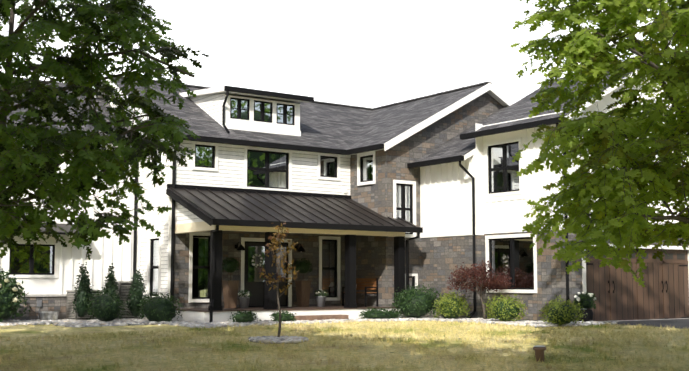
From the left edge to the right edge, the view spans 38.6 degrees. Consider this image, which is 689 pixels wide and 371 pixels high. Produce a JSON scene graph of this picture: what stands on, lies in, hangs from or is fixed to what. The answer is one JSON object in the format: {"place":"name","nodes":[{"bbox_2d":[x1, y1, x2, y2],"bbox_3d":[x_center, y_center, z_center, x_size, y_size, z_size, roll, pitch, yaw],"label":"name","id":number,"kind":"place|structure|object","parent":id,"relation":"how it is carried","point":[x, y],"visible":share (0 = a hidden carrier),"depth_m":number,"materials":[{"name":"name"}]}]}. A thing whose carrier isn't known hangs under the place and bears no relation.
{"place":"outdoors","nodes":[
{"label":"outdoors","id":0,"kind":"place"},
{"bbox_2d":[39,311,58,320],"bbox_3d":[-8.318,3.695,27.703,0.550,0.285,0.542,4,-7,-36],"label":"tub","id":1,"kind":"object","parent":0,"point":[48,315],"visible":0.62,"depth_m":27.51,"materials":[{"name":"silver metal"}]},
{"bbox_2d":[0,0,687,107],"label":"sky","id":2,"kind":"structure","parent":0,"point":[361,53],"materials":[{"name":"white"}]},
{"bbox_2d":[0,320,688,370],"bbox_3d":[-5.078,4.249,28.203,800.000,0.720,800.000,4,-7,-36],"label":"ground","id":3,"kind":"structure","parent":0,"point":[20,331],"depth_m":19.67,"materials":[{"name":"green plant"}]},
{"bbox_2d":[0,0,209,259],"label":"tree","id":4,"kind":"object","parent":3,"relation":"on","point":[90,156],"visible":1,"depth_m":15.12,"materials":[{"name":"green plant"}]},
{"bbox_2d":[0,316,615,343],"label":"rock","id":5,"kind":"object","parent":3,"relation":"on","point":[146,321],"visible":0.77,"depth_m":26.01,"materials":[{"name":"stone"}]},
{"bbox_2d":[0,268,30,321],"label":"hydrangea","id":6,"kind":"object","parent":5,"relation":"on","point":[10,300],"visible":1,"depth_m":26.11,"materials":[{"name":"green plant"}]},
{"bbox_2d":[64,289,102,319],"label":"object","id":7,"kind":"object","parent":5,"relation":"on","point":[70,306],"visible":0.33,"depth_m":27.98,"materials":[{"name":"metal"}]},
{"bbox_2d":[115,281,140,318],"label":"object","id":8,"kind":"object","parent":5,"relation":"on","point":[124,289],"visible":0.4,"depth_m":28.55,"materials":[{"name":"metal"}]},
{"bbox_2d":[259,222,298,336],"bbox_3d":[-1.401,2.055,21.173,0.853,2.541,0.700,4,-7,-36],"label":"sapling","id":9,"kind":"object","parent":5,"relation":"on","point":[273,247],"visible":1,"depth_m":21.15,"materials":[{"name":"orange plant"}]},
{"bbox_2d":[72,262,586,325],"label":"shrubs","id":10,"kind":"object","parent":5,"relation":"on","point":[419,301],"visible":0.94,"depth_m":27.13,"materials":[{"name":"green plant"}]},
{"bbox_2d":[447,260,514,318],"bbox_3d":[3.957,3.039,28.419,2.287,1.737,2.144,4,-7,-36],"label":"japanese maple","id":11,"kind":"object","parent":5,"relation":"on","point":[499,280],"visible":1,"depth_m":28.15,"materials":[{"name":"red plant"}]},
{"bbox_2d":[574,291,596,321],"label":"potted flowers","id":12,"kind":"object","parent":5,"relation":"on","point":[584,300],"visible":0.9,"depth_m":26.59,"materials":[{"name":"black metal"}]},
{"bbox_2d":[0,63,688,322],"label":"house","id":13,"kind":"structure","parent":3,"relation":"on","point":[425,190],"depth_m":29.78,"materials":[{"name":"stone"}]},
{"bbox_2d":[37,300,41,318],"bbox_3d":[-8.686,3.563,27.970,0.120,0.600,0.060,4,-7,-36],"label":"outlet box","id":14,"kind":"object","parent":13,"relation":"attached to","point":[39,303],"visible":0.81,"depth_m":27.96,"materials":[{"name":"grey plastic"}]},
{"bbox_2d":[222,257,240,307],"bbox_3d":[-3.401,2.859,29.104,0.690,1.523,0.616,4,-7,-36],"label":"topiary","id":15,"kind":"object","parent":13,"relation":"on","point":[230,290],"visible":0.98,"depth_m":28.98,"materials":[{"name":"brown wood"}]},
{"bbox_2d":[235,242,245,249],"bbox_3d":[-3.161,1.829,29.583,0.300,0.276,0.501,4,-7,-36],"label":"sconce","id":16,"kind":"object","parent":13,"relation":"attached to","point":[240,247],"visible":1,"depth_m":29.45,"materials":[{"name":"black metal"}]},
{"bbox_2d":[237,289,251,307],"bbox_3d":[-2.912,3.299,28.669,0.426,0.561,0.461,4,-7,-36],"label":"pot","id":17,"kind":"object","parent":13,"relation":"on","point":[244,302],"visible":1,"depth_m":28.57,"materials":[{"name":"grey"}]},
{"bbox_2d":[252,254,262,266],"bbox_3d":[-2.673,2.292,30.077,0.393,0.430,0.066,4,-7,-36],"label":"wreath","id":18,"kind":"object","parent":13,"relation":"attached to","point":[260,264],"visible":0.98,"depth_m":30.07,"materials":[{"name":"white plant"}]},
{"bbox_2d":[295,244,305,251],"bbox_3d":[-1.410,1.952,30.841,0.300,0.276,0.501,4,-7,-36],"label":"sconce","id":19,"kind":"object","parent":13,"relation":"attached to","point":[301,249],"visible":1,"depth_m":30.72,"materials":[{"name":"black metal"}]},
{"bbox_2d":[292,258,311,306],"bbox_3d":[-1.336,3.004,30.622,0.694,1.530,0.668,0,-6,0],"label":"topiary","id":20,"kind":"object","parent":13,"relation":"on","point":[303,288],"visible":0.98,"depth_m":30.48,"materials":[{"name":"brown wood"}]},
{"bbox_2d":[315,289,328,306],"bbox_3d":[-0.699,3.465,30.259,0.444,0.540,0.427,0,-6,1],"label":"pot","id":21,"kind":"object","parent":13,"relation":"on","point":[320,300],"visible":1,"depth_m":30.15,"materials":[{"name":"grey"}]},
{"bbox_2d":[342,278,377,306],"bbox_3d":[0.487,3.385,31.177,0.490,0.880,1.250,4,-7,-36],"label":"bench","id":22,"kind":"object","parent":13,"relation":"on","point":[365,284],"visible":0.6,"depth_m":31.12,"materials":[{"name":"brown wood"}]},
{"bbox_2d":[533,345,545,361],"bbox_3d":[3.622,3.120,18.265,0.250,0.294,0.244,4,-7,-36],"label":"landscape light","id":23,"kind":"object","parent":3,"relation":"on","point":[539,350],"visible":0.88,"depth_m":18.19,"materials":[{"name":"brown metal"}]},
{"bbox_2d":[510,0,688,286],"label":"tree","id":24,"kind":"object","parent":3,"relation":"on","point":[623,170],"visible":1,"depth_m":14.29,"materials":[{"name":"green plant"}]},
{"bbox_2d":[597,318,688,328],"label":"driveway","id":25,"kind":"structure","parent":0,"point":[679,323],"depth_m":27.08,"materials":[{"name":"concrete"}]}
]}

